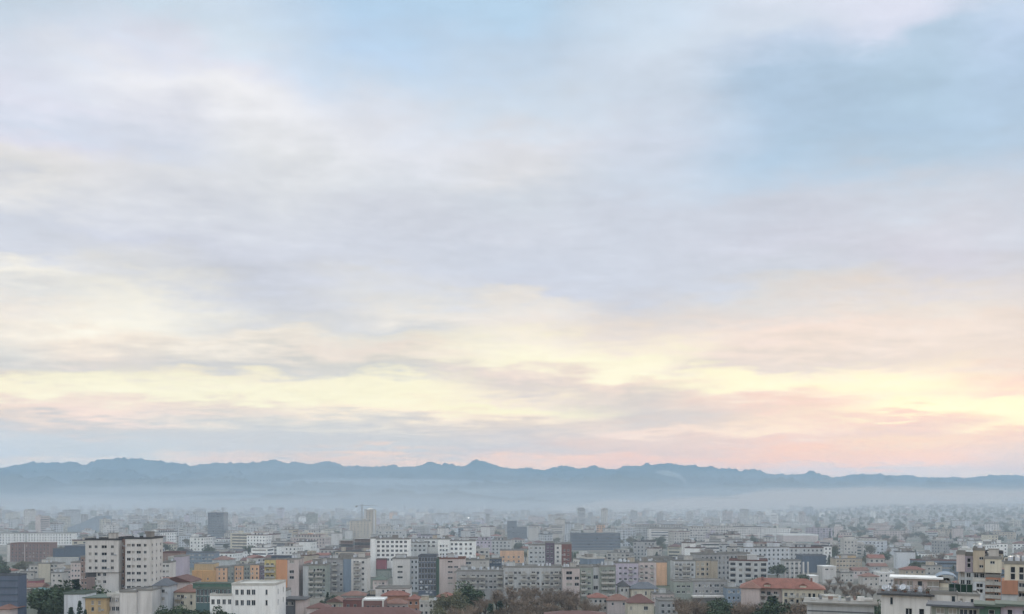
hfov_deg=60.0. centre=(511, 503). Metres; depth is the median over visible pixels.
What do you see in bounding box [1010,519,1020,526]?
apartment building
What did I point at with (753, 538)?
tree
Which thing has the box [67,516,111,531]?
stadium
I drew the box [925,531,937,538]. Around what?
house
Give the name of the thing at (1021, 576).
window
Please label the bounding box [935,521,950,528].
apartment building
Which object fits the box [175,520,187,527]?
apartment building
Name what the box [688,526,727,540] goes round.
apartment building
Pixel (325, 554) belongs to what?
house
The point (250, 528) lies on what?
apartment building
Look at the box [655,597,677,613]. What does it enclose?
house
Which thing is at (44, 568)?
apartment building
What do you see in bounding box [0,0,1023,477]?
sky
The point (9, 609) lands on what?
house
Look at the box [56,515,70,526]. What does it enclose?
apartment building
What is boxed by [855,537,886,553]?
apartment building
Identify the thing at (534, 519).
apartment building
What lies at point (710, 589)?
apartment building
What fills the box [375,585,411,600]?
house
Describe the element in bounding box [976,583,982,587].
window
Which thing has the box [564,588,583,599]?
bare tree
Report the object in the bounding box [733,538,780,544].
apartment building
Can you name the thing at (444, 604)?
tree
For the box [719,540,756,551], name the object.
apartment building
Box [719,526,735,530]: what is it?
apartment building
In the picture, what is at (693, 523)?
apartment building
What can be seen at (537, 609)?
bare tree
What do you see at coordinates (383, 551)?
apartment building
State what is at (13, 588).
office building
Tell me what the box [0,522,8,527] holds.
apartment building
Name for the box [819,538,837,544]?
apartment building
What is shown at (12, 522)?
tower block
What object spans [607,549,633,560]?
apartment building
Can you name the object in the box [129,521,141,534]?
apartment building
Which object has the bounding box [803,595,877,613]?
house
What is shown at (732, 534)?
apartment building
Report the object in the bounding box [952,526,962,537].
apartment building
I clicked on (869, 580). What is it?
house
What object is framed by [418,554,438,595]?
office building
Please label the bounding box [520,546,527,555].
house
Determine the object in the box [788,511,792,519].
apartment building
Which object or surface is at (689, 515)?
apartment building
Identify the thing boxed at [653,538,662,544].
tree
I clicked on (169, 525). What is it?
apartment building
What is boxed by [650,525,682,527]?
apartment building
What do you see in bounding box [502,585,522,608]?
bare tree
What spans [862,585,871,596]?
bare tree
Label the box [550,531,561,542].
apartment building
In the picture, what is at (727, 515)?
apartment building
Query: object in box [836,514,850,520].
apartment building
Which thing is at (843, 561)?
apartment building
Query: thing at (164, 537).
apartment building
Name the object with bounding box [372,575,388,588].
house
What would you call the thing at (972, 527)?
apartment building
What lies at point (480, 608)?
bare tree
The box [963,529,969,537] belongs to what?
apartment building
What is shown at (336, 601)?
house
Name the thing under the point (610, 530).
apartment building
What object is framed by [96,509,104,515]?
apartment building
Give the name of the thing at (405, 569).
apartment building
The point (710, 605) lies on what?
tree
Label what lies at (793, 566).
apartment building
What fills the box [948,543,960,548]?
tree
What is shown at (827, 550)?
apartment building
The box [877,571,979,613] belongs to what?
apartment building
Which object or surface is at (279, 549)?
house
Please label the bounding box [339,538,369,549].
unfinished building
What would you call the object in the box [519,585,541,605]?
bare tree
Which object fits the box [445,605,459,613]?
bare tree
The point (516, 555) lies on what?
apartment building
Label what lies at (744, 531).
apartment building
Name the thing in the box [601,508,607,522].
apartment building
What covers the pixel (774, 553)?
apartment building
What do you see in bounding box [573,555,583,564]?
apartment building
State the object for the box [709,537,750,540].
apartment building
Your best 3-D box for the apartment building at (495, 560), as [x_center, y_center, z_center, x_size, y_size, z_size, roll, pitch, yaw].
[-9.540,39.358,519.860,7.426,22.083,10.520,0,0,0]
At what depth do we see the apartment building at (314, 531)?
1029.74 m
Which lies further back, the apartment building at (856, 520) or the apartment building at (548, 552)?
the apartment building at (856, 520)
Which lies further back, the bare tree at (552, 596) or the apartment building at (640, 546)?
the apartment building at (640, 546)
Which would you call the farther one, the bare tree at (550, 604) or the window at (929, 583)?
the bare tree at (550, 604)
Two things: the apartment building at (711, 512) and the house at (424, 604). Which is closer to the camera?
the house at (424, 604)
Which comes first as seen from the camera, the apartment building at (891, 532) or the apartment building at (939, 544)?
the apartment building at (939, 544)
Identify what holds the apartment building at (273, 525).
on the ground
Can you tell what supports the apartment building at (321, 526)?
on the ground
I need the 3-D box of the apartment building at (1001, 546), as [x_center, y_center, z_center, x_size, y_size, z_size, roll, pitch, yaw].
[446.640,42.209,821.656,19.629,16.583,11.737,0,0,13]
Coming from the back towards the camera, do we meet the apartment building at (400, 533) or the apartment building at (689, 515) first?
the apartment building at (689, 515)
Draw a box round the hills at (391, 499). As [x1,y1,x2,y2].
[0,488,1023,510]
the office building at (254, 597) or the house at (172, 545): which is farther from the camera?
the house at (172, 545)
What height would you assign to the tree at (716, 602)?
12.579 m
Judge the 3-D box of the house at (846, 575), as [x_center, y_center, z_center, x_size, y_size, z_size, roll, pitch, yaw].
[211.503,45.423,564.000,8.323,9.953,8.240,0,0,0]
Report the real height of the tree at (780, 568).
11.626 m
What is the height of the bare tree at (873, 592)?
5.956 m
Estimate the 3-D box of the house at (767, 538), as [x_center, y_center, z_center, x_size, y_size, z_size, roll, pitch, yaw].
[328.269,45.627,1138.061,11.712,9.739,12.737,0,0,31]
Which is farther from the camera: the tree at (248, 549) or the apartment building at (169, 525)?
the apartment building at (169, 525)
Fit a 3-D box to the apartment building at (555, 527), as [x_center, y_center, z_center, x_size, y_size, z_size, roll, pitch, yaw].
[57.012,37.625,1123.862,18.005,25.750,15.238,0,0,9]
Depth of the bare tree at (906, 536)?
1132.94 m
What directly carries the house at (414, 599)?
on the ground
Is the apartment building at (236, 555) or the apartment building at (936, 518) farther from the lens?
the apartment building at (936, 518)
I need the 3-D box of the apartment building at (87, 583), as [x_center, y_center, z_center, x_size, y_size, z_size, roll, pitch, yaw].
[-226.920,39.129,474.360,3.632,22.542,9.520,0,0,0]
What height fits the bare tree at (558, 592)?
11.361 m
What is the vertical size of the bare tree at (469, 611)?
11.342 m
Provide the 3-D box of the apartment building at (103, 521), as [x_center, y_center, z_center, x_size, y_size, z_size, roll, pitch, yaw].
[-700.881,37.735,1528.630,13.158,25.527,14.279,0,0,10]
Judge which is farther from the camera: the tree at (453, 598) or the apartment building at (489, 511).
the apartment building at (489, 511)
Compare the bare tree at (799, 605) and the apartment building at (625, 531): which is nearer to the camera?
the bare tree at (799, 605)
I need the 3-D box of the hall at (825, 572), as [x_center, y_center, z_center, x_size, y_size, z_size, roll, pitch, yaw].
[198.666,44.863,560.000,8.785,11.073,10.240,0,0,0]
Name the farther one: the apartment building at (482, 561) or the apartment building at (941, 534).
the apartment building at (941, 534)
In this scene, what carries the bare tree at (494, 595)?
on the ground
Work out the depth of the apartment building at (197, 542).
811.34 m
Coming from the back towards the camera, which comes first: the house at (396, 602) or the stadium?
the stadium
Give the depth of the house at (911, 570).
560.00 m
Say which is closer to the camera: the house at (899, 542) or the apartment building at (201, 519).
the house at (899, 542)
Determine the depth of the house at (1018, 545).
884.63 m
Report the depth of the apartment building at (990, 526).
1422.40 m
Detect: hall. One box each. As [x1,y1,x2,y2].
[46,544,84,564]
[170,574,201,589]
[776,534,817,541]
[806,575,817,582]
[817,565,836,582]
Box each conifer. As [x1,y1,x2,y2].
[67,607,74,613]
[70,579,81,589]
[324,592,329,602]
[486,603,493,613]
[495,600,506,612]
[762,596,778,607]
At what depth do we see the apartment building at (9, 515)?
2199.68 m
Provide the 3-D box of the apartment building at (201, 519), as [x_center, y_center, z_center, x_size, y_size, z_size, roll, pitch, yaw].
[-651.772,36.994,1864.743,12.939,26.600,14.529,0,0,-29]
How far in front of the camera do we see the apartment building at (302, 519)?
1904.14 m
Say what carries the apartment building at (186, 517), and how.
on the ground
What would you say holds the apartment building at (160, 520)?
on the ground
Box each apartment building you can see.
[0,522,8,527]
[0,527,9,531]
[0,532,30,544]
[2,510,12,518]
[5,512,18,518]
[7,542,56,561]
[24,509,35,525]
[27,532,76,544]
[28,521,34,529]
[29,559,64,581]
[35,515,49,531]
[38,510,45,515]
[43,528,53,531]
[50,522,62,531]
[51,506,56,511]
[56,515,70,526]
[62,509,80,523]
[64,590,111,613]
[72,536,106,544]
[80,555,94,589]
[82,528,94,533]
[84,533,106,536]
[85,531,162,593]
[90,510,96,516]
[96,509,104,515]
[99,518,110,531]
[103,523,118,534]
[109,511,117,515]
[112,519,121,527]
[118,531,131,536]
[127,514,147,527]
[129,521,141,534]
[133,528,148,535]
[135,508,141,515]
[139,519,148,526]
[143,522,157,530]
[144,509,158,515]
[151,529,176,542]
[152,518,167,522]
[155,514,166,518]
[155,533,165,541]
[157,522,178,544]
[163,551,189,575]
[163,558,175,576]
[164,512,172,518]
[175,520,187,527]
[177,510,183,518]
[179,525,184,534]
[179,533,210,546]
[183,524,196,534]
[184,514,188,521]
[186,551,218,567]
[189,513,197,522]
[190,534,212,550]
[192,559,264,581]
[193,511,205,521]
[198,515,205,525]
[214,539,229,548]
[216,535,229,541]
[219,549,242,560]
[224,530,237,537]
[230,531,250,548]
[232,513,237,526]
[240,514,253,517]
[243,525,269,531]
[247,522,260,526]
[247,532,271,554]
[251,543,273,556]
[256,518,263,525]
[257,527,274,531]
[264,515,274,523]
[264,551,303,595]
[267,523,276,530]
[268,506,272,512]
[269,531,280,540]
[271,538,292,554]
[274,518,284,527]
[277,507,284,517]
[280,530,291,540]
[281,542,302,554]
[282,527,297,535]
[286,588,290,596]
[290,534,330,552]
[295,513,305,521]
[296,538,316,552]
[298,516,305,522]
[298,523,308,531]
[298,551,318,561]
[300,530,327,535]
[303,558,329,597]
[306,512,317,524]
[309,523,319,529]
[318,523,327,529]
[320,545,354,549]
[320,546,338,556]
[321,513,328,521]
[323,527,335,531]
[327,553,370,591]
[328,531,341,544]
[330,519,339,525]
[332,526,341,532]
[335,508,344,513]
[335,547,369,553]
[341,517,351,523]
[345,518,370,538]
[364,508,375,533]
[370,535,410,577]
[376,534,391,537]
[378,523,390,533]
[378,527,406,537]
[381,513,385,523]
[389,511,396,518]
[390,518,400,524]
[392,554,417,591]
[395,524,402,529]
[406,520,415,526]
[411,535,437,555]
[412,523,429,533]
[413,526,428,533]
[415,511,429,518]
[417,533,433,537]
[424,513,431,523]
[433,513,448,525]
[438,526,448,537]
[438,534,475,557]
[439,553,465,593]
[441,518,447,525]
[455,514,463,521]
[456,565,503,600]
[458,525,472,536]
[460,535,477,539]
[461,527,475,536]
[466,555,489,567]
[467,522,477,528]
[472,512,486,521]
[476,518,484,523]
[476,537,494,552]
[476,546,489,557]
[479,512,484,518]
[481,525,494,536]
[484,509,492,516]
[485,513,489,524]
[489,554,501,567]
[491,536,510,556]
[493,519,501,526]
[495,527,504,536]
[500,549,523,562]
[503,559,561,602]
[528,515,544,524]
[528,523,540,533]
[528,526,538,540]
[528,541,571,564]
[539,531,551,541]
[542,528,552,533]
[548,514,562,523]
[549,523,564,541]
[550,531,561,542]
[555,518,564,524]
[561,562,579,599]
[565,521,573,538]
[569,528,580,540]
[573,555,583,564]
[574,523,582,529]
[576,551,595,557]
[577,508,584,523]
[578,559,615,603]
[580,554,604,563]
[583,527,593,532]
[588,512,592,522]
[591,516,598,524]
[596,523,604,532]
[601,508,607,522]
[603,526,615,532]
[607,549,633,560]
[614,557,655,591]
[615,525,634,546]
[628,524,656,539]
[630,510,636,520]
[633,538,656,558]
[635,533,641,539]
[646,556,672,584]
[647,526,686,543]
[647,545,661,555]
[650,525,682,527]
[657,512,662,522]
[657,520,676,524]
[657,525,689,530]
[667,518,684,523]
[668,529,689,545]
[670,555,717,578]
[670,578,726,603]
[681,539,695,554]
[685,544,704,554]
[686,511,692,520]
[688,522,702,525]
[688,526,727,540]
[690,549,749,581]
[695,538,741,551]
[703,517,711,523]
[706,531,718,537]
[707,509,717,516]
[709,533,724,538]
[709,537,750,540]
[711,517,719,525]
[718,523,753,525]
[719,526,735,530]
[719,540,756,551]
[722,510,732,522]
[723,531,740,538]
[727,542,771,551]
[729,525,763,538]
[729,554,767,585]
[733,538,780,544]
[737,543,789,574]
[740,508,747,524]
[752,514,759,523]
[757,511,764,522]
[763,522,771,527]
[764,526,790,539]
[765,508,771,514]
[770,513,777,523]
[779,522,812,525]
[780,542,831,564]
[780,559,808,577]
[782,543,823,558]
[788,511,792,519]
[790,528,799,533]
[799,512,805,521]
[803,506,812,514]
[805,525,832,539]
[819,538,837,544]
[830,554,861,570]
[834,524,842,536]
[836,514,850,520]
[837,530,851,535]
[837,542,873,555]
[840,536,856,556]
[851,518,858,527]
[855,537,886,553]
[859,535,876,539]
[868,523,890,529]
[870,511,875,517]
[873,528,905,540]
[874,517,884,522]
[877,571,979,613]
[882,507,894,512]
[887,545,899,554]
[894,547,914,568]
[906,513,914,519]
[909,521,921,528]
[910,555,955,574]
[912,524,925,537]
[918,550,939,557]
[928,527,954,537]
[930,516,940,522]
[931,537,952,552]
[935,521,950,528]
[938,511,952,516]
[938,532,947,536]
[952,519,964,528]
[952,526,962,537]
[955,538,965,545]
[956,541,1002,600]
[958,544,975,551]
[962,519,971,526]
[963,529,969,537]
[967,538,981,547]
[969,530,978,534]
[970,525,984,531]
[973,541,996,549]
[981,531,997,541]
[984,540,1007,555]
[985,522,998,531]
[986,530,1015,538]
[998,535,1006,542]
[1001,551,1023,600]
[1001,568,1003,599]
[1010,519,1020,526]
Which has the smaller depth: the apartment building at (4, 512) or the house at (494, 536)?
the house at (494, 536)
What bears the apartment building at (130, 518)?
on the ground
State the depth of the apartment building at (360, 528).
1250.00 m
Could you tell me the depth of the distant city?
2700.24 m
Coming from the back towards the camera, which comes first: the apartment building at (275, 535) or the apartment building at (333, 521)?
the apartment building at (333, 521)
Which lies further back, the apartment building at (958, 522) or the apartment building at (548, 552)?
the apartment building at (958, 522)
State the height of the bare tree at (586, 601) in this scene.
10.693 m
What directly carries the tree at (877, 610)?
on the ground
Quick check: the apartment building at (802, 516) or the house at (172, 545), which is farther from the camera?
the apartment building at (802, 516)
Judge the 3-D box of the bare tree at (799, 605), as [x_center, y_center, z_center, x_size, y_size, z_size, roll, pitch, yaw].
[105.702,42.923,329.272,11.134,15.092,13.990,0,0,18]
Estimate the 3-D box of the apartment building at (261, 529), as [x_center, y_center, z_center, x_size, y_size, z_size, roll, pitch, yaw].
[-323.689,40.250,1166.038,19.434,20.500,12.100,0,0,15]
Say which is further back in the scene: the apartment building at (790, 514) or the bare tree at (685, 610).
the apartment building at (790, 514)
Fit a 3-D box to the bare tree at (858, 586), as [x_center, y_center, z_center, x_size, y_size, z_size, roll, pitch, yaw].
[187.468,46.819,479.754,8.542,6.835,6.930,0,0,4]
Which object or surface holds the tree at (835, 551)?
on the ground
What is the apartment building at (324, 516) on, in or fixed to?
on the ground
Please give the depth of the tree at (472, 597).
386.04 m
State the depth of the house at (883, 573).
540.00 m
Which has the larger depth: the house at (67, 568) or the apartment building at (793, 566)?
the apartment building at (793, 566)
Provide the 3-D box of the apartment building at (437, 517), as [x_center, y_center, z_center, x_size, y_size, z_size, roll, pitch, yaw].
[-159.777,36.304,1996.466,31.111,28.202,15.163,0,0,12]
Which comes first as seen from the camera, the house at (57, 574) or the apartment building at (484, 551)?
the house at (57, 574)
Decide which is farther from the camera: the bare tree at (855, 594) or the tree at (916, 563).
the tree at (916, 563)
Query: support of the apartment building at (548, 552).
on the ground
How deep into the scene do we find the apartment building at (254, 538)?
859.18 m
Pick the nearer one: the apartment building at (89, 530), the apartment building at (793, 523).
the apartment building at (89, 530)
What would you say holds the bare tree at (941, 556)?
on the ground
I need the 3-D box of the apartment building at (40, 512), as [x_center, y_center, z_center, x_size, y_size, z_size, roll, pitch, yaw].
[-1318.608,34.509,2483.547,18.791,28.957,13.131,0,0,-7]
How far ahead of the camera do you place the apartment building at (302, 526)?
1277.74 m
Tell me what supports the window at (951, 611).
in the office building at (986, 607)
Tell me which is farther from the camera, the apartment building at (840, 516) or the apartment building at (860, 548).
the apartment building at (840, 516)
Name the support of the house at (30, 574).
on the ground
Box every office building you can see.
[0,573,26,613]
[107,586,161,613]
[192,580,285,613]
[208,512,227,537]
[286,596,311,613]
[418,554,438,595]
[507,521,526,538]
[570,533,619,549]
[796,554,825,572]
[926,600,1023,613]
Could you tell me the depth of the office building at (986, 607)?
151.10 m
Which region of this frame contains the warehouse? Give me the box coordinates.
[27,591,58,613]
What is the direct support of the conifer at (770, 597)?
on the ground
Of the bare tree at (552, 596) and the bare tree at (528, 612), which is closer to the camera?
the bare tree at (528, 612)
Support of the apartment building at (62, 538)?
on the ground
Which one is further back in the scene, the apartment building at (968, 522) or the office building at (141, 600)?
the apartment building at (968, 522)
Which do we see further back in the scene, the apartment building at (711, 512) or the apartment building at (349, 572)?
the apartment building at (711, 512)
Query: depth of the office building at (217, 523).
1280.02 m
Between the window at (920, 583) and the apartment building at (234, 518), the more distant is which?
the apartment building at (234, 518)
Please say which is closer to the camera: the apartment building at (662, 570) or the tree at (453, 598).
the tree at (453, 598)
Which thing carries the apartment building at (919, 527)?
on the ground
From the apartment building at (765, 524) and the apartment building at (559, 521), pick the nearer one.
the apartment building at (559, 521)
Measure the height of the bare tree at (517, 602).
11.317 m
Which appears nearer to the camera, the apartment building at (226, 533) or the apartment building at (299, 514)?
the apartment building at (226, 533)
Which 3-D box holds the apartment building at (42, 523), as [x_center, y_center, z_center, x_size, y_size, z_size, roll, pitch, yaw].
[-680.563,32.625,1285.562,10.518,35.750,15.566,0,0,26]
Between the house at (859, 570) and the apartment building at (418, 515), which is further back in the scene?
the apartment building at (418, 515)
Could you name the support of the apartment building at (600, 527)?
on the ground
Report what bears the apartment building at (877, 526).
on the ground
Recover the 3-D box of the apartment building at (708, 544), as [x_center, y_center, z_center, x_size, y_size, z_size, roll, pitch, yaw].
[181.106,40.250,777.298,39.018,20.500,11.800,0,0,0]
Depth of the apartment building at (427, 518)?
1903.61 m
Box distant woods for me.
[0,503,1023,565]
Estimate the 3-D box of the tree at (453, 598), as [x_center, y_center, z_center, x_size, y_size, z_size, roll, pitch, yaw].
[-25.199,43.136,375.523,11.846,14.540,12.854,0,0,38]
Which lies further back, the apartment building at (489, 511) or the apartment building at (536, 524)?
the apartment building at (489, 511)
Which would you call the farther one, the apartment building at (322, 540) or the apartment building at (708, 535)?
the apartment building at (708, 535)
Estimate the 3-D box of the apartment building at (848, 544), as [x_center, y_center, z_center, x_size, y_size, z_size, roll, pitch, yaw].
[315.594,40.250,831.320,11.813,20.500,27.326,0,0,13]
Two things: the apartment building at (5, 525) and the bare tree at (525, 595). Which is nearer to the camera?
the bare tree at (525, 595)
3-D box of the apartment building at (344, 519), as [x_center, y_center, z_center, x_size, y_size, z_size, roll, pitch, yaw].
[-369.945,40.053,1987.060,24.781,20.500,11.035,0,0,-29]
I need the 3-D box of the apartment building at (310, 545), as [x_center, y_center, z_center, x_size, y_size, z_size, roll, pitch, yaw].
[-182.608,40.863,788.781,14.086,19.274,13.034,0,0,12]
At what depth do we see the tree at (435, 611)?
354.08 m
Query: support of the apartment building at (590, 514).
on the ground
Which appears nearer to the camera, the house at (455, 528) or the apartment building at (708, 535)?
the apartment building at (708, 535)
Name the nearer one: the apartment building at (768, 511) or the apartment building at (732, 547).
the apartment building at (732, 547)
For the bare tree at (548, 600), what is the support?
on the ground
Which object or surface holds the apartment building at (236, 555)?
on the ground
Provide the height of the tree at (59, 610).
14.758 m
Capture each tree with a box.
[0,563,10,572]
[15,561,34,569]
[27,587,51,608]
[32,598,63,613]
[43,596,63,613]
[45,580,77,597]
[45,587,78,601]
[85,585,105,593]
[98,588,110,593]
[154,605,176,613]
[163,543,172,550]
[168,604,191,613]
[176,608,200,613]
[193,609,210,613]
[202,544,216,550]
[213,605,226,613]
[243,544,254,555]
[429,594,453,611]
[430,605,446,613]
[439,589,468,607]
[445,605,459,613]
[450,605,476,613]
[451,599,470,612]
[452,580,484,604]
[462,588,485,608]
[465,602,486,613]
[473,596,500,613]
[485,606,508,613]
[490,589,510,610]
[496,593,522,613]
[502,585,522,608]
[504,605,526,613]
[505,598,531,609]
[508,609,531,613]
[513,542,524,548]
[514,600,535,613]
[515,596,529,612]
[518,589,532,602]
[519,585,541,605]
[527,596,547,606]
[529,603,549,613]
[533,586,555,598]
[537,596,553,605]
[538,601,567,610]
[540,603,566,611]
[545,591,565,607]
[552,588,576,606]
[554,594,578,607]
[560,595,580,609]
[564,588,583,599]
[564,600,581,610]
[577,597,590,610]
[580,603,600,610]
[586,602,603,611]
[626,535,634,542]
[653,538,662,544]
[657,535,666,541]
[670,597,692,613]
[670,603,692,613]
[677,595,703,613]
[688,599,713,613]
[698,601,720,613]
[706,606,729,613]
[711,597,726,609]
[714,599,729,609]
[723,602,739,613]
[729,599,754,613]
[739,605,758,613]
[746,602,762,610]
[750,535,758,541]
[751,602,782,613]
[762,597,792,613]
[768,564,787,577]
[778,605,806,613]
[788,600,806,613]
[797,574,808,578]
[832,546,839,556]
[841,588,851,596]
[847,590,863,596]
[850,584,863,592]
[850,586,857,591]
[856,531,865,536]
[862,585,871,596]
[864,545,876,553]
[868,589,875,597]
[874,599,880,613]
[882,551,891,562]
[902,532,910,541]
[908,561,925,566]
[933,552,945,558]
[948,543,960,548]
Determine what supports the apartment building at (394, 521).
on the ground
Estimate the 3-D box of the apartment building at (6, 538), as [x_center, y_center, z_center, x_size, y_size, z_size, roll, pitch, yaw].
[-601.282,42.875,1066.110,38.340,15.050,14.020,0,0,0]
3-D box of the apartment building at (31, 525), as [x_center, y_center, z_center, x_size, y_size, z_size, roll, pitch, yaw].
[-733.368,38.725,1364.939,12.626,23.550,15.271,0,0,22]
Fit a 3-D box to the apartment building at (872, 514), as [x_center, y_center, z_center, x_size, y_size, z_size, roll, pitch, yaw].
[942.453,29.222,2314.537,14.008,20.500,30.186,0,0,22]
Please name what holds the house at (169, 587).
on the ground
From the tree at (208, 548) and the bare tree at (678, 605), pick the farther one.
the tree at (208, 548)
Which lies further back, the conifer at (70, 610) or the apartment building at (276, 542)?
the apartment building at (276, 542)
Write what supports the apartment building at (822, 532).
on the ground
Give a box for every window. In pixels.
[905,608,911,613]
[917,581,922,586]
[927,581,938,586]
[936,608,943,613]
[949,608,956,613]
[959,609,967,613]
[969,609,976,613]
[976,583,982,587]
[1010,567,1014,572]
[1010,573,1014,579]
[1019,567,1023,573]
[1019,574,1023,579]
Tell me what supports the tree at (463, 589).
on the ground
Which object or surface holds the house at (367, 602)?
on the ground
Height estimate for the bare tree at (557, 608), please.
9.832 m
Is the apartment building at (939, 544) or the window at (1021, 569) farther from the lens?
the apartment building at (939, 544)
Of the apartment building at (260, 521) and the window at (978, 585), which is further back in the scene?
the apartment building at (260, 521)
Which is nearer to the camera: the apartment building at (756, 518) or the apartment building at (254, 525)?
the apartment building at (254, 525)
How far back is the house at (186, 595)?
356.00 m
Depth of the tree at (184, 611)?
332.34 m
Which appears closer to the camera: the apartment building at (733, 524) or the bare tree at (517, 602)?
the bare tree at (517, 602)
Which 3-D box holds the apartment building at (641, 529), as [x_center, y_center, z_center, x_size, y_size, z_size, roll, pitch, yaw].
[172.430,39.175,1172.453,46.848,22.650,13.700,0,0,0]
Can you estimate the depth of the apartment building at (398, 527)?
1262.12 m
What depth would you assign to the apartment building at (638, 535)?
1095.55 m
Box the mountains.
[0,457,1023,482]
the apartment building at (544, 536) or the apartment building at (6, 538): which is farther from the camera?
the apartment building at (6, 538)
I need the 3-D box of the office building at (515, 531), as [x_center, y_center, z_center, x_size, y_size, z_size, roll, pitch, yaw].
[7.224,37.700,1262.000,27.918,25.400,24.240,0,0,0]
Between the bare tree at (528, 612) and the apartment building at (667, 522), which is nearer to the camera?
the bare tree at (528, 612)
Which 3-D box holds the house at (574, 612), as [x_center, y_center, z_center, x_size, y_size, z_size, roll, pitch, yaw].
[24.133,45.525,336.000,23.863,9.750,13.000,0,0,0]
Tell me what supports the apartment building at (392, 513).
on the ground
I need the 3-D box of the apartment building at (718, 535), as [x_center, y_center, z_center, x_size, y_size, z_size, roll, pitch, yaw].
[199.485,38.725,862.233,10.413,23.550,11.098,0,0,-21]
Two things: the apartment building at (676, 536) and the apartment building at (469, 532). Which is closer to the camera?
the apartment building at (676, 536)
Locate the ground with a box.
[0,505,1023,613]
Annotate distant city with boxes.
[0,502,1023,581]
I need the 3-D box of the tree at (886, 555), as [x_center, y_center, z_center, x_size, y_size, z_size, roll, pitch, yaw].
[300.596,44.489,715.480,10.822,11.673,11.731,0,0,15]
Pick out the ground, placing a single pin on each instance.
(916, 543)
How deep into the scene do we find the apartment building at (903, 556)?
673.23 m
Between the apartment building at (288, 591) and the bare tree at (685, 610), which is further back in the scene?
the apartment building at (288, 591)
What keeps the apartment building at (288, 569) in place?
on the ground
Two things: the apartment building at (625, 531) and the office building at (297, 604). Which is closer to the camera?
the office building at (297, 604)
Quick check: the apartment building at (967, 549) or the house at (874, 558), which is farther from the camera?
the apartment building at (967, 549)
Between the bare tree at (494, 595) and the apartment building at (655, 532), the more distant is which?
the apartment building at (655, 532)
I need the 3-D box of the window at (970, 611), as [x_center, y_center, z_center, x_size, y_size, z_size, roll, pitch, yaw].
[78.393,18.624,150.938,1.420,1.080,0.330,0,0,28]
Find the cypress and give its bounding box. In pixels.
[77,600,82,613]
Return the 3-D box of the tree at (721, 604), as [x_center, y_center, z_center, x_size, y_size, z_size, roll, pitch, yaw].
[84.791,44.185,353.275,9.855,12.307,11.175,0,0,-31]
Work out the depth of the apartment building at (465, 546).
640.40 m
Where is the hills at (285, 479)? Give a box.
[0,467,1023,488]
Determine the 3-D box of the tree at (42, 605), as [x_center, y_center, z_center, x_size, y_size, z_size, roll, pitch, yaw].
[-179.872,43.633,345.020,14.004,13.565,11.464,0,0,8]
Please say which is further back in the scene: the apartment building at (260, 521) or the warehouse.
the apartment building at (260, 521)
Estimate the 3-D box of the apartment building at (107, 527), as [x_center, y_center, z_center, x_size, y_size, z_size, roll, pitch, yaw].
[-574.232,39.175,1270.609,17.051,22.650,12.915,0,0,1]
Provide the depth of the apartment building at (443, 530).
1102.10 m
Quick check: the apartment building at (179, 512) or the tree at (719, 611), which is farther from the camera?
the apartment building at (179, 512)
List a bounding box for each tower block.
[8,518,17,528]
[521,510,524,519]
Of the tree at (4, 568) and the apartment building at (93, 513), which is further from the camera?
the apartment building at (93, 513)
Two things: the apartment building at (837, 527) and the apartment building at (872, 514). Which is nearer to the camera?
the apartment building at (837, 527)
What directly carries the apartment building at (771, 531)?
on the ground
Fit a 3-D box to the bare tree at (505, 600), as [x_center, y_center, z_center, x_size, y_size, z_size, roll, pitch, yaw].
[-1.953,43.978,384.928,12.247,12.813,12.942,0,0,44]
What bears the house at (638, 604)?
on the ground
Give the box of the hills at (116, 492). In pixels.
[0,474,1023,507]
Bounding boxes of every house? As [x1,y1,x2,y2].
[0,604,25,613]
[9,568,18,572]
[20,569,34,578]
[27,583,49,588]
[28,578,44,582]
[51,568,67,584]
[64,565,70,581]
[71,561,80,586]
[152,578,177,613]
[163,541,176,550]
[173,584,195,611]
[212,556,235,565]
[228,549,247,556]
[240,557,246,562]
[246,555,266,562]
[277,544,284,554]
[306,602,332,613]
[310,607,421,613]
[316,553,331,556]
[326,596,343,606]
[340,591,367,598]
[343,597,386,606]
[367,588,374,596]
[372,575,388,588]
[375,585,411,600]
[387,598,409,606]
[407,594,420,609]
[419,595,437,613]
[436,592,452,598]
[451,526,457,533]
[490,534,501,538]
[511,538,524,548]
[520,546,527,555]
[544,611,606,613]
[587,593,607,611]
[605,594,627,613]
[616,580,629,597]
[624,594,654,613]
[629,582,658,599]
[651,587,673,605]
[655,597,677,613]
[667,544,681,556]
[723,582,740,605]
[739,577,825,609]
[762,535,772,540]
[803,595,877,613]
[819,594,840,597]
[836,568,853,581]
[849,567,869,577]
[857,573,879,588]
[865,563,887,573]
[866,554,884,563]
[867,528,875,536]
[873,567,894,584]
[893,540,904,544]
[898,566,925,574]
[921,560,941,575]
[924,542,930,551]
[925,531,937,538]
[944,553,952,558]
[949,547,960,552]
[968,536,980,539]
[1012,541,1023,552]
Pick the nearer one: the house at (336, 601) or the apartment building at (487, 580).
the house at (336, 601)
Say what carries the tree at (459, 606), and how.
on the ground
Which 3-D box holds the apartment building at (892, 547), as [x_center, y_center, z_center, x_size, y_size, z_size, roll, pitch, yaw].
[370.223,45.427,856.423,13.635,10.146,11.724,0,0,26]
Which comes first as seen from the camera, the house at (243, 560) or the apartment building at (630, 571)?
the apartment building at (630, 571)
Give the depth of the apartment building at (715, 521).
1796.59 m
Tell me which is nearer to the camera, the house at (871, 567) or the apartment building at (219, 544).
the house at (871, 567)
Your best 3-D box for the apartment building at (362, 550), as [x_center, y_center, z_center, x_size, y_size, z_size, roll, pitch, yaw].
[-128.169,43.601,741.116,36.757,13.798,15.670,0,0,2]

